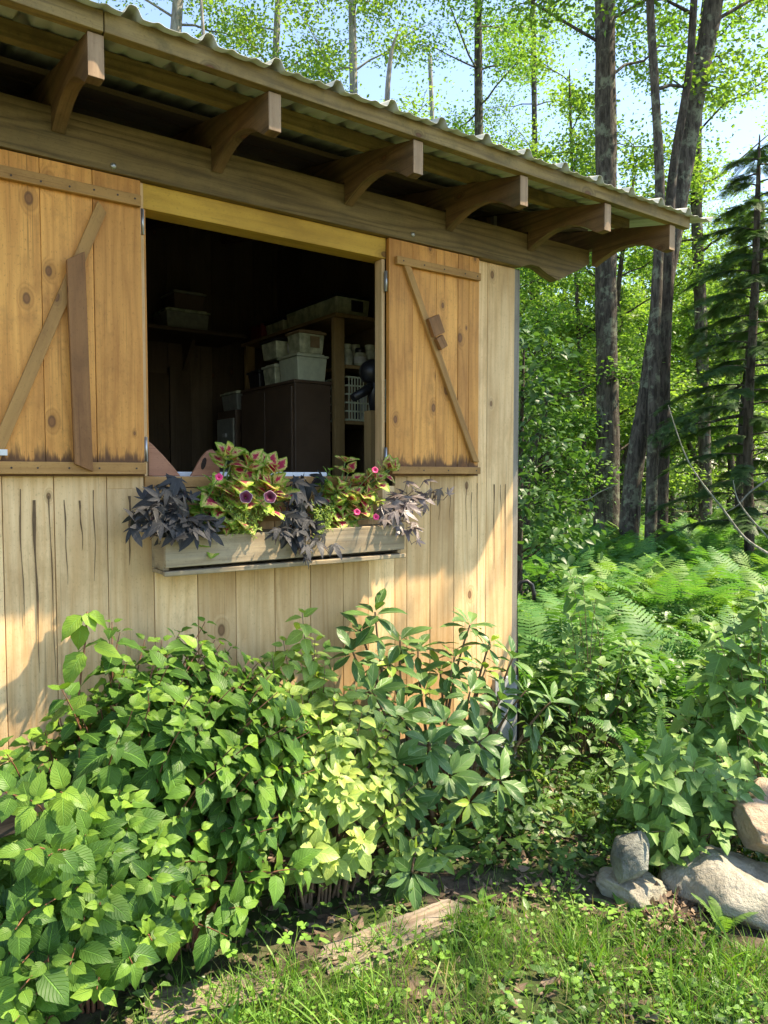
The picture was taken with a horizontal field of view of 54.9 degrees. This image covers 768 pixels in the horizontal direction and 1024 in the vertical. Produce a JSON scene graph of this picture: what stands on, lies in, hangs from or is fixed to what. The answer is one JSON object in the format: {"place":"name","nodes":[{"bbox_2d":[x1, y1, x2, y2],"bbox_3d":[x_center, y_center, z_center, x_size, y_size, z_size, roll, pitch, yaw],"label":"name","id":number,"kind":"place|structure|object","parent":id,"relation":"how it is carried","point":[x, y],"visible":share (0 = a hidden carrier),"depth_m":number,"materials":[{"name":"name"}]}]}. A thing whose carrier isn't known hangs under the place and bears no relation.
{"place":"outdoors","nodes":[
{"label":"outdoors","id":0,"kind":"place"},
{"bbox_2d":[54,489,767,1023],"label":"ground","id":1,"kind":"structure","parent":0,"point":[304,947],"depth_m":2.48,"materials":[{"name":"plant"}]},
{"bbox_2d":[0,791,45,837],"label":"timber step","id":2,"kind":"object","parent":1,"relation":"on","point":[7,826],"visible":0.02,"depth_m":1.87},
{"bbox_2d":[0,617,331,1023],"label":"viburnum shrub","id":3,"kind":"object","parent":1,"relation":"on","point":[122,847],"visible":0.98,"depth_m":2.16,"materials":[{"name":"green plant"}]},
{"bbox_2d":[61,610,122,740],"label":"viburnum shoot","id":4,"kind":"object","parent":3,"relation":"attached to","point":[74,664],"visible":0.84,"depth_m":2.37,"materials":[{"name":"green plant"}]},
{"bbox_2d":[97,0,298,60],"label":"maple tree","id":5,"kind":"object","parent":1,"relation":"on","point":[176,15],"visible":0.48,"depth_m":14.06,"materials":[{"name":"green plant"}]},
{"bbox_2d":[141,969,286,1023],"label":"split log","id":6,"kind":"object","parent":1,"relation":"on","point":[190,1012],"visible":0.52,"depth_m":2.15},
{"bbox_2d":[184,0,389,79],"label":"maple tree","id":7,"kind":"object","parent":1,"relation":"on","point":[251,38],"visible":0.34,"depth_m":14.11,"materials":[{"name":"green plant"}]},
{"bbox_2d":[265,921,310,950],"bbox_3d":[-0.312,1.393,2.389,0.148,0.081,0.116,-1,3,-10],"label":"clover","id":8,"kind":"object","parent":1,"relation":"on","point":[286,936],"visible":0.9,"depth_m":2.39,"materials":[{"name":"green plant"}]},
{"bbox_2d":[253,608,427,910],"bbox_3d":[-0.152,0.895,2.669,0.636,1.052,0.520,0,3,-10],"label":"weigela shrub","id":9,"kind":"object","parent":1,"relation":"on","point":[346,799],"visible":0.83,"depth_m":2.66,"materials":[{"name":"green plant"}]},
{"bbox_2d":[0,0,713,786],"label":"garden shed","id":10,"kind":"structure","parent":1,"relation":"on","point":[144,166],"depth_m":2.94,"materials":[{"name":"brown wood"}]},
{"bbox_2d":[148,367,176,470],"bbox_3d":[-1.850,-0.075,5.187,0.810,1.928,0.050,-2,4,-35],"label":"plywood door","id":11,"kind":"structure","parent":10,"relation":"on","point":[162,418],"depth_m":5.33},
{"bbox_2d":[149,442,219,475],"bbox_3d":[-0.774,-0.206,2.865,0.290,0.134,0.017,-2,4,-35],"label":"wooden tote","id":12,"kind":"object","parent":10,"relation":"on","point":[161,465],"visible":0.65,"depth_m":2.83,"materials":[{"name":"brown wood"}]},
{"bbox_2d":[147,323,246,371],"bbox_3d":[-1.743,-1.134,5.019,1.550,0.226,0.479,-2,4,-35],"label":"wall shelf","id":13,"kind":"object","parent":10,"relation":"attached to","point":[188,339],"depth_m":5.23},
{"bbox_2d":[151,307,210,329],"bbox_3d":[-1.432,-1.332,5.220,0.320,0.148,0.300,-2,4,-35],"label":"storage bin","id":14,"kind":"object","parent":13,"relation":"on","point":[181,317],"visible":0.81,"depth_m":5.11,"materials":[{"name":"grey plastic"}]},
{"bbox_2d":[160,289,206,310],"bbox_3d":[-1.416,-1.472,5.224,0.240,0.128,0.260,-2,4,-35],"label":"storage bin","id":15,"kind":"object","parent":14,"relation":"on","point":[182,299],"visible":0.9,"depth_m":5.13,"materials":[{"name":"grey plastic"}]},
{"bbox_2d":[217,410,241,471],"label":"drawer tower","id":16,"kind":"structure","parent":10,"relation":"on","point":[229,425],"depth_m":5.03,"materials":[{"name":"grey plastic"}]},
{"bbox_2d":[220,390,242,410],"bbox_3d":[-0.981,-0.768,5.158,0.230,0.129,0.270,-2,4,-35],"label":"storage bin","id":17,"kind":"object","parent":16,"relation":"on","point":[231,400],"visible":0.49,"depth_m":5.06,"materials":[{"name":"grey plastic"}]},
{"bbox_2d":[152,524,405,576],"bbox_3d":[-0.388,0.141,3.020,1.081,0.147,0.158,-2,4,-35],"label":"planter box","id":18,"kind":"object","parent":10,"relation":"attached to","point":[245,552],"visible":0.82,"depth_m":2.88,"materials":[{"name":"brown wood"}]},
{"bbox_2d":[122,473,225,551],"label":"sweet potato vine","id":19,"kind":"object","parent":18,"relation":"in","point":[169,512],"visible":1,"depth_m":2.65,"materials":[{"name":"purple plant"}]},
{"bbox_2d":[190,441,299,558],"bbox_3d":[-0.550,-0.046,2.893,0.450,0.459,0.270,-2,4,-35],"label":"coleus","id":20,"kind":"object","parent":18,"relation":"in","point":[253,479],"visible":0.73,"depth_m":2.86,"materials":[{"name":"green plant"}]},
{"bbox_2d":[223,502,267,540],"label":"potted plant","id":21,"kind":"object","parent":18,"relation":"in","point":[240,515],"visible":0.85,"depth_m":2.82,"materials":[{"name":"green plant"}]},
{"bbox_2d":[232,490,276,531],"bbox_3d":[-0.510,0.013,2.833,0.146,0.197,0.155,-2,4,-35],"label":"petunia","id":22,"kind":"object","parent":18,"relation":"in","point":[270,494],"visible":0.89,"depth_m":2.79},
{"bbox_2d":[265,469,344,568],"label":"sweet potato vine","id":23,"kind":"object","parent":18,"relation":"in","point":[298,517],"visible":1,"depth_m":2.94,"materials":[{"name":"purple plant"}]},
{"bbox_2d":[316,454,399,529],"bbox_3d":[-0.106,-0.037,3.205,0.427,0.433,0.201,-1,3,-26],"label":"coleus","id":24,"kind":"object","parent":18,"relation":"in","point":[361,499],"visible":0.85,"depth_m":3.17,"materials":[{"name":"green plant"}]},
{"bbox_2d":[373,479,454,546],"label":"sweet potato vine","id":25,"kind":"object","parent":18,"relation":"in","point":[395,511],"visible":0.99,"depth_m":3.26,"materials":[{"name":"purple plant"}]},
{"bbox_2d":[240,379,331,486],"bbox_3d":[-0.634,0.060,4.716,0.265,1.706,0.740,-2,4,-35],"label":"storage cabinet","id":26,"kind":"object","parent":10,"relation":"on","point":[290,420],"visible":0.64,"depth_m":4.43,"materials":[{"name":"wood"}]},
{"bbox_2d":[246,369,264,388],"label":"storage bin","id":27,"kind":"object","parent":26,"relation":"on","point":[256,378],"visible":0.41,"depth_m":4.79,"materials":[{"name":"black plastic"}]},
{"bbox_2d":[261,363,280,384],"bbox_3d":[-0.657,-0.861,4.690,0.180,0.134,0.180,-2,4,-35],"label":"storage bin","id":28,"kind":"object","parent":26,"relation":"on","point":[272,374],"visible":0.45,"depth_m":4.61,"materials":[{"name":"plastic"}]},
{"bbox_2d":[260,337,289,362],"bbox_3d":[-0.649,-1.024,4.688,0.200,0.128,0.220,-2,4,-35],"label":"storage bin","id":29,"kind":"object","parent":28,"relation":"on","point":[274,349],"visible":0.69,"depth_m":4.60,"materials":[{"name":"plastic"}]},
{"bbox_2d":[277,352,328,381],"bbox_3d":[-0.493,-0.866,4.494,0.220,0.164,0.250,-2,4,-35],"label":"storage bin","id":30,"kind":"object","parent":26,"relation":"on","point":[303,366],"visible":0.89,"depth_m":4.41,"materials":[{"name":"white plastic"}]},
{"bbox_2d":[285,329,325,354],"bbox_3d":[-0.471,-1.018,4.464,0.190,0.138,0.170,-2,4,-35],"label":"storage bin","id":31,"kind":"object","parent":30,"relation":"on","point":[306,341],"visible":0.94,"depth_m":4.40,"materials":[{"name":"plastic"}]},
{"bbox_2d":[241,305,387,482],"bbox_3d":[-0.498,-0.218,5.137,0.440,2.218,1.330,-2,4,-35],"label":"shelving unit","id":32,"kind":"object","parent":10,"relation":"on","point":[336,327],"visible":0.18,"depth_m":4.53,"materials":[{"name":"brown wood"}]},
{"bbox_2d":[264,317,287,334],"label":"storage bin","id":33,"kind":"object","parent":32,"relation":"on","point":[276,325],"visible":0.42,"depth_m":5.14,"materials":[{"name":"plastic"}]},
{"bbox_2d":[284,292,371,327],"bbox_3d":[-0.376,-1.284,4.826,0.260,0.139,0.670,-2,4,-35],"label":"storage bin","id":34,"kind":"object","parent":32,"relation":"on","point":[338,302],"visible":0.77,"depth_m":4.61,"materials":[{"name":"plastic"}]},
{"bbox_2d":[325,376,385,421],"bbox_3d":[-0.192,-0.706,4.723,0.304,0.271,0.300,-2,4,-35],"label":"wire basket","id":35,"kind":"object","parent":32,"relation":"on","point":[352,402],"visible":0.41,"depth_m":4.55,"materials":[{"name":"white metal"}]},
{"bbox_2d":[364,410,374,475],"bbox_3d":[-0.057,0.224,3.758,0.065,1.467,0.060,-2,4,-35],"label":"timber post","id":36,"kind":"object","parent":10,"relation":"on","point":[369,438],"visible":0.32,"depth_m":3.70,"materials":[{"name":"brown wood"}]},
{"bbox_2d":[350,359,374,410],"bbox_3d":[-0.084,-0.634,3.701,0.195,0.267,0.116,-2,4,-35],"label":"leaf blower","id":37,"kind":"object","parent":36,"relation":"on","point":[367,372],"visible":0.66,"depth_m":3.67,"materials":[{"name":"black plastic"}]},
{"bbox_2d":[250,0,474,128],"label":"maple tree","id":38,"kind":"object","parent":1,"relation":"on","point":[352,68],"visible":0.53,"depth_m":13.52,"materials":[{"name":"green plant"}]},
{"bbox_2d":[384,30,397,101],"bbox_3d":[0.011,-3.397,11.867,0.421,8.382,0.137,0,3,-9],"label":"trunk","id":39,"kind":"object","parent":1,"relation":"on","point":[388,82],"visible":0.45,"depth_m":11.64,"materials":[{"name":"grey plant"}]},
{"bbox_2d":[316,899,473,977],"bbox_3d":[0.051,1.437,2.474,0.586,0.081,0.171,-2,3,-33],"label":"split log","id":40,"kind":"object","parent":1,"relation":"on","point":[432,913],"visible":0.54,"depth_m":2.45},
{"bbox_2d":[57,730,767,1023],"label":"leaf litter","id":41,"kind":"object","parent":1,"relation":"on","point":[692,912],"visible":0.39,"depth_m":2.56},
{"bbox_2d":[84,708,767,1023],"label":"grass","id":42,"kind":"structure","parent":1,"relation":"on","point":[571,944],"depth_m":2.27,"materials":[{"name":"plant"}]},
{"bbox_2d":[88,489,767,1023],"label":"ground cover","id":43,"kind":"object","parent":1,"relation":"on","point":[482,855],"visible":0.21,"depth_m":3.04,"materials":[{"name":"green plant"}]},
{"bbox_2d":[122,718,767,1023],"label":"clover","id":44,"kind":"object","parent":1,"relation":"on","point":[555,972],"visible":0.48,"depth_m":2.22,"materials":[{"name":"green plant"}]},
{"bbox_2d":[323,588,579,909],"bbox_3d":[0.300,0.910,3.185,1.293,1.145,0.750,-2,4,-35],"label":"rhododendron","id":45,"kind":"object","parent":1,"relation":"on","point":[441,760],"visible":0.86,"depth_m":3.07,"materials":[{"name":"green plant"}]},
{"bbox_2d":[365,0,566,157],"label":"maple tree","id":46,"kind":"object","parent":1,"relation":"on","point":[478,64],"visible":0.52,"depth_m":15.52,"materials":[{"name":"green plant"}]},
{"bbox_2d":[516,579,535,747],"bbox_3d":[0.776,0.842,4.097,0.124,0.946,0.022,0,3,0],"label":"shepherd hook","id":47,"kind":"object","parent":1,"relation":"on","point":[521,582],"visible":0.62,"depth_m":4.08,"materials":[{"name":"black metal"}]},
{"bbox_2d":[419,0,651,516],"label":"maple tree","id":48,"kind":"object","parent":1,"relation":"on","point":[534,104],"visible":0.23,"depth_m":18.42,"materials":[{"name":"green plant"}]},
{"bbox_2d":[517,294,605,595],"bbox_3d":[1.231,-0.316,6.684,1.625,3.116,1.625,-2,4,-35],"label":"understory bush","id":49,"kind":"object","parent":1,"relation":"on","point":[533,408],"visible":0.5,"depth_m":6.44,"materials":[{"name":"green plant"}]},
{"bbox_2d":[526,547,600,584],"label":"fern","id":50,"kind":"object","parent":1,"relation":"on","point":[585,562],"visible":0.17,"depth_m":7.52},
{"bbox_2d":[518,611,609,705],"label":"fern","id":51,"kind":"object","parent":1,"relation":"on","point":[560,636],"visible":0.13,"depth_m":4.83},
{"bbox_2d":[518,594,627,665],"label":"fern","id":52,"kind":"object","parent":1,"relation":"on","point":[554,612],"visible":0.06,"depth_m":4.94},
{"bbox_2d":[518,269,627,487],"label":"beech sapling","id":53,"kind":"object","parent":1,"relation":"on","point":[548,299],"visible":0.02,"depth_m":17.37,"materials":[{"name":"green plant"}]},
{"bbox_2d":[390,0,766,549],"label":"maple tree","id":54,"kind":"object","parent":1,"relation":"on","point":[607,395],"visible":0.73,"depth_m":10.78,"materials":[{"name":"grey plant"}]},
{"bbox_2d":[516,268,642,524],"bbox_3d":[3.276,-2.891,15.109,4.645,6.982,4.368,-2,4,-35],"label":"beech sapling","id":55,"kind":"object","parent":1,"relation":"on","point":[561,338],"visible":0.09,"depth_m":14.40,"materials":[{"name":"green plant"}]},
{"bbox_2d":[518,600,645,729],"bbox_3d":[0.991,0.972,4.433,1.208,0.715,1.148,-2,4,-35],"label":"fern","id":56,"kind":"object","parent":1,"relation":"on","point":[552,675],"visible":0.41,"depth_m":4.61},
{"bbox_2d":[491,22,674,523],"bbox_3d":[3.538,-4.020,13.782,3.902,9.474,3.821,-2,4,-35],"label":"beech tree","id":57,"kind":"object","parent":1,"relation":"on","point":[578,101],"visible":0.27,"depth_m":13.51,"materials":[{"name":"green plant"}]},
{"bbox_2d":[530,322,640,515],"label":"beech sapling","id":58,"kind":"object","parent":1,"relation":"on","point":[539,467],"visible":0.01,"depth_m":17.20,"materials":[{"name":"green plant"}]},
{"bbox_2d":[523,635,669,728],"bbox_3d":[1.213,1.027,4.389,0.923,0.598,1.031,-2,4,-35],"label":"fern","id":59,"kind":"object","parent":1,"relation":"on","point":[654,645],"visible":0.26,"depth_m":4.31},
{"bbox_2d":[526,589,668,691],"bbox_3d":[1.341,0.947,4.696,0.865,0.729,1.234,1,3,14],"label":"fern","id":60,"kind":"object","parent":1,"relation":"on","point":[606,644],"visible":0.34,"depth_m":4.85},
{"bbox_2d":[542,568,652,608],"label":"fern","id":61,"kind":"object","parent":1,"relation":"on","point":[631,582],"visible":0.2,"depth_m":6.46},
{"bbox_2d":[516,260,679,527],"bbox_3d":[2.311,-2.039,11.422,4.207,5.667,3.413,2,3,30],"label":"beech sapling","id":62,"kind":"object","parent":1,"relation":"on","point":[576,421],"visible":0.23,"depth_m":10.92,"materials":[{"name":"green plant"}]},
{"bbox_2d":[549,563,673,761],"bbox_3d":[1.223,0.812,3.972,0.653,1.085,0.449,0,3,8],"label":"lilac shrub","id":63,"kind":"object","parent":1,"relation":"on","point":[576,670],"visible":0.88,"depth_m":3.94,"materials":[{"name":"green plant"}]},
{"bbox_2d":[558,547,673,588],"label":"fern","id":64,"kind":"object","parent":1,"relation":"on","point":[647,564],"visible":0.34,"depth_m":7.31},
{"bbox_2d":[467,0,765,544],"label":"maple tree","id":65,"kind":"object","parent":1,"relation":"on","point":[652,459],"visible":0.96,"depth_m":9.59,"materials":[{"name":"brown plant"}]},
{"bbox_2d":[583,526,662,559],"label":"fern","id":66,"kind":"object","parent":1,"relation":"on","point":[627,543],"visible":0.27,"depth_m":8.67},
{"bbox_2d":[591,892,657,929],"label":"broadleaf weed","id":67,"kind":"object","parent":1,"relation":"on","point":[612,910],"visible":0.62,"depth_m":2.61,"materials":[{"name":"green plant"}]},
{"bbox_2d":[580,692,682,765],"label":"fern","id":68,"kind":"object","parent":1,"relation":"on","point":[638,751],"visible":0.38,"depth_m":3.80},
{"bbox_2d":[596,867,667,907],"bbox_3d":[0.915,1.383,2.732,0.242,0.103,0.228,2,-1,37],"label":"stone","id":69,"kind":"object","parent":1,"relation":"on","point":[643,889],"visible":0.76,"depth_m":2.67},
{"bbox_2d":[610,831,649,883],"bbox_3d":[0.903,1.248,2.694,0.151,0.167,0.127,-1,3,-12],"label":"stone","id":70,"kind":"object","parent":69,"relation":"on","point":[629,857],"visible":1,"depth_m":2.65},
{"bbox_2d":[534,226,736,526],"bbox_3d":[5.670,-2.854,16.772,4.474,6.726,4.208,2,4,37],"label":"beech sapling","id":71,"kind":"object","parent":1,"relation":"on","point":[676,293],"visible":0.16,"depth_m":16.27,"materials":[{"name":"green plant"}]},
{"bbox_2d":[537,246,741,521],"bbox_3d":[4.924,-2.318,14.915,4.343,5.850,3.523,1,3,27],"label":"beech sapling","id":72,"kind":"object","parent":1,"relation":"on","point":[634,352],"visible":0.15,"depth_m":14.47,"materials":[{"name":"green plant"}]},
{"bbox_2d":[518,109,763,510],"bbox_3d":[3.891,-3.227,13.101,5.193,7.806,4.884,0,3,-7],"label":"beech sapling","id":73,"kind":"object","parent":1,"relation":"on","point":[644,166],"visible":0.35,"depth_m":12.73,"materials":[{"name":"green plant"}]},
{"bbox_2d":[612,534,674,576],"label":"fern","id":74,"kind":"object","parent":1,"relation":"on","point":[649,545],"visible":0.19,"depth_m":8.37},
{"bbox_2d":[586,624,704,716],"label":"fern","id":75,"kind":"object","parent":1,"relation":"on","point":[653,687],"visible":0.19,"depth_m":4.73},
{"bbox_2d":[588,560,704,614],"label":"fern","id":76,"kind":"object","parent":1,"relation":"on","point":[601,575],"visible":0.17,"depth_m":6.77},
{"bbox_2d":[537,0,767,528],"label":"maple tree","id":77,"kind":"object","parent":1,"relation":"on","point":[699,291],"visible":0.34,"depth_m":12.71,"materials":[{"name":"green plant"}]},
{"bbox_2d":[591,566,714,611],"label":"fern","id":78,"kind":"object","parent":1,"relation":"on","point":[628,576],"visible":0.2,"depth_m":6.66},
{"bbox_2d":[608,560,713,640],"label":"fern","id":79,"kind":"object","parent":1,"relation":"on","point":[677,611],"visible":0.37,"depth_m":5.97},
{"bbox_2d":[565,0,767,552],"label":"maple tree","id":80,"kind":"object","parent":1,"relation":"on","point":[666,335],"visible":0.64,"depth_m":9.72,"materials":[{"name":"brown plant"}]},
{"bbox_2d":[596,561,745,620],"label":"fern","id":81,"kind":"object","parent":1,"relation":"on","point":[658,588],"visible":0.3,"depth_m":5.98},
{"bbox_2d":[584,591,767,724],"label":"fern","id":82,"kind":"object","parent":1,"relation":"on","point":[678,691],"visible":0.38,"depth_m":4.73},
{"bbox_2d":[594,261,762,524],"bbox_3d":[7.299,-3.019,18.654,4.573,6.875,4.301,0,3,-3],"label":"beech sapling","id":83,"kind":"object","parent":1,"relation":"on","point":[671,497],"visible":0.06,"depth_m":18.88,"materials":[{"name":"green plant"}]},
{"bbox_2d":[608,733,754,870],"bbox_3d":[1.132,1.175,2.838,0.595,0.616,0.444,-2,4,-35],"label":"lilac shrub","id":84,"kind":"object","parent":1,"relation":"on","point":[689,813],"visible":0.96,"depth_m":2.77,"materials":[{"name":"green plant"}]},
{"bbox_2d":[644,537,730,581],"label":"fern","id":85,"kind":"object","parent":1,"relation":"on","point":[707,557],"visible":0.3,"depth_m":7.56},
{"bbox_2d":[620,551,757,586],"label":"fern","id":86,"kind":"object","parent":1,"relation":"on","point":[712,576],"visible":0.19,"depth_m":7.08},
{"bbox_2d":[619,0,767,541],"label":"maple tree","id":87,"kind":"object","parent":1,"relation":"on","point":[711,18],"visible":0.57,"depth_m":9.92,"materials":[{"name":"grey plant"}]},
{"bbox_2d":[621,228,767,528],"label":"beech sapling","id":88,"kind":"object","parent":1,"relation":"on","point":[731,464],"visible":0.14,"depth_m":15.42,"materials":[{"name":"green plant"}]},
{"bbox_2d":[625,144,764,510],"bbox_3d":[11.114,-5.991,26.759,5.989,12.006,5.800,-1,3,-26],"label":"maple tree","id":89,"kind":"object","parent":1,"relation":"on","point":[712,211],"visible":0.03,"depth_m":25.82,"materials":[{"name":"green plant"}]},
{"bbox_2d":[624,273,767,524],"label":"beech sapling","id":90,"kind":"object","parent":1,"relation":"on","point":[691,450],"visible":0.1,"depth_m":15.67,"materials":[{"name":"green plant"}]},
{"bbox_2d":[660,522,732,552],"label":"fern","id":91,"kind":"object","parent":1,"relation":"on","point":[680,539],"visible":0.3,"depth_m":9.64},
{"bbox_2d":[647,572,751,634],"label":"fern","id":92,"kind":"object","parent":1,"relation":"on","point":[711,593],"visible":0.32,"depth_m":5.89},
{"bbox_2d":[643,718,767,846],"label":"lilac shrub","id":93,"kind":"object","parent":1,"relation":"on","point":[747,767],"visible":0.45,"depth_m":2.97,"materials":[{"name":"green plant"}]},
{"bbox_2d":[644,135,767,554],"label":"hemlock tree","id":94,"kind":"object","parent":1,"relation":"on","point":[756,271],"visible":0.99,"depth_m":8.53,"materials":[{"name":"green plant"}]},
{"bbox_2d":[668,405,767,554],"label":"dead branch","id":95,"kind":"object","parent":94,"relation":"attached to","point":[737,529],"visible":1,"depth_m":7.60,"materials":[{"name":"wood"}]},
{"bbox_2d":[646,205,767,545],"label":"hemlock tree","id":96,"kind":"object","parent":1,"relation":"on","point":[698,403],"visible":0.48,"depth_m":9.54,"materials":[{"name":"green plant"}]},
{"bbox_2d":[657,844,767,933],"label":"boulder","id":97,"kind":"object","parent":1,"relation":"on","point":[733,884],"visible":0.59,"depth_m":2.61,"materials":[{"name":"grey stone"}]},
{"bbox_2d":[728,798,767,854],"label":"stone","id":98,"kind":"object","parent":97,"relation":"on","point":[750,821],"visible":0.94,"depth_m":2.73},
{"bbox_2d":[663,605,767,692],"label":"fern","id":99,"kind":"object","parent":1,"relation":"on","point":[724,618],"visible":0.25,"depth_m":5.07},
{"bbox_2d":[665,622,767,698],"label":"fern","id":100,"kind":"object","parent":1,"relation":"on","point":[693,645],"visible":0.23,"depth_m":4.78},
{"bbox_2d":[667,580,767,779],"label":"lilac shrub","id":101,"kind":"object","parent":1,"relation":"on","point":[742,712],"visible":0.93,"depth_m":3.20,"materials":[{"name":"green plant"}]},
{"bbox_2d":[676,579,760,627],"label":"fern","id":102,"kind":"object","parent":1,"relation":"on","point":[734,608],"visible":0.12,"depth_m":5.82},
{"bbox_2d":[671,605,767,653],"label":"fern","id":103,"kind":"object","parent":1,"relation":"on","point":[703,637],"visible":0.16,"depth_m":5.62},
{"bbox_2d":[674,216,767,506],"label":"beech sapling","id":104,"kind":"object","parent":1,"relation":"on","point":[756,438],"visible":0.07,"depth_m":19.93,"materials":[{"name":"green plant"}]},
{"bbox_2d":[691,893,757,934],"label":"fern","id":105,"kind":"object","parent":1,"relation":"on","point":[724,921],"visible":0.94,"depth_m":2.50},
{"bbox_2d":[697,546,767,611],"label":"fern","id":106,"kind":"object","parent":1,"relation":"on","point":[723,571],"visible":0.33,"depth_m":6.83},
{"bbox_2d":[702,566,767,617],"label":"fern","id":107,"kind":"object","parent":1,"relation":"on","point":[749,578],"visible":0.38,"depth_m":6.11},
{"bbox_2d":[707,532,767,579],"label":"fern","id":108,"kind":"object","parent":1,"relation":"on","point":[717,540],"visible":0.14,"depth_m":8.04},
{"bbox_2d":[725,541,767,579],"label":"fern","id":109,"kind":"object","parent":1,"relation":"on","point":[742,558],"visible":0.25,"depth_m":7.76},
{"bbox_2d":[91,0,767,473],"label":"sky","id":110,"kind":"structure","parent":0,"point":[370,79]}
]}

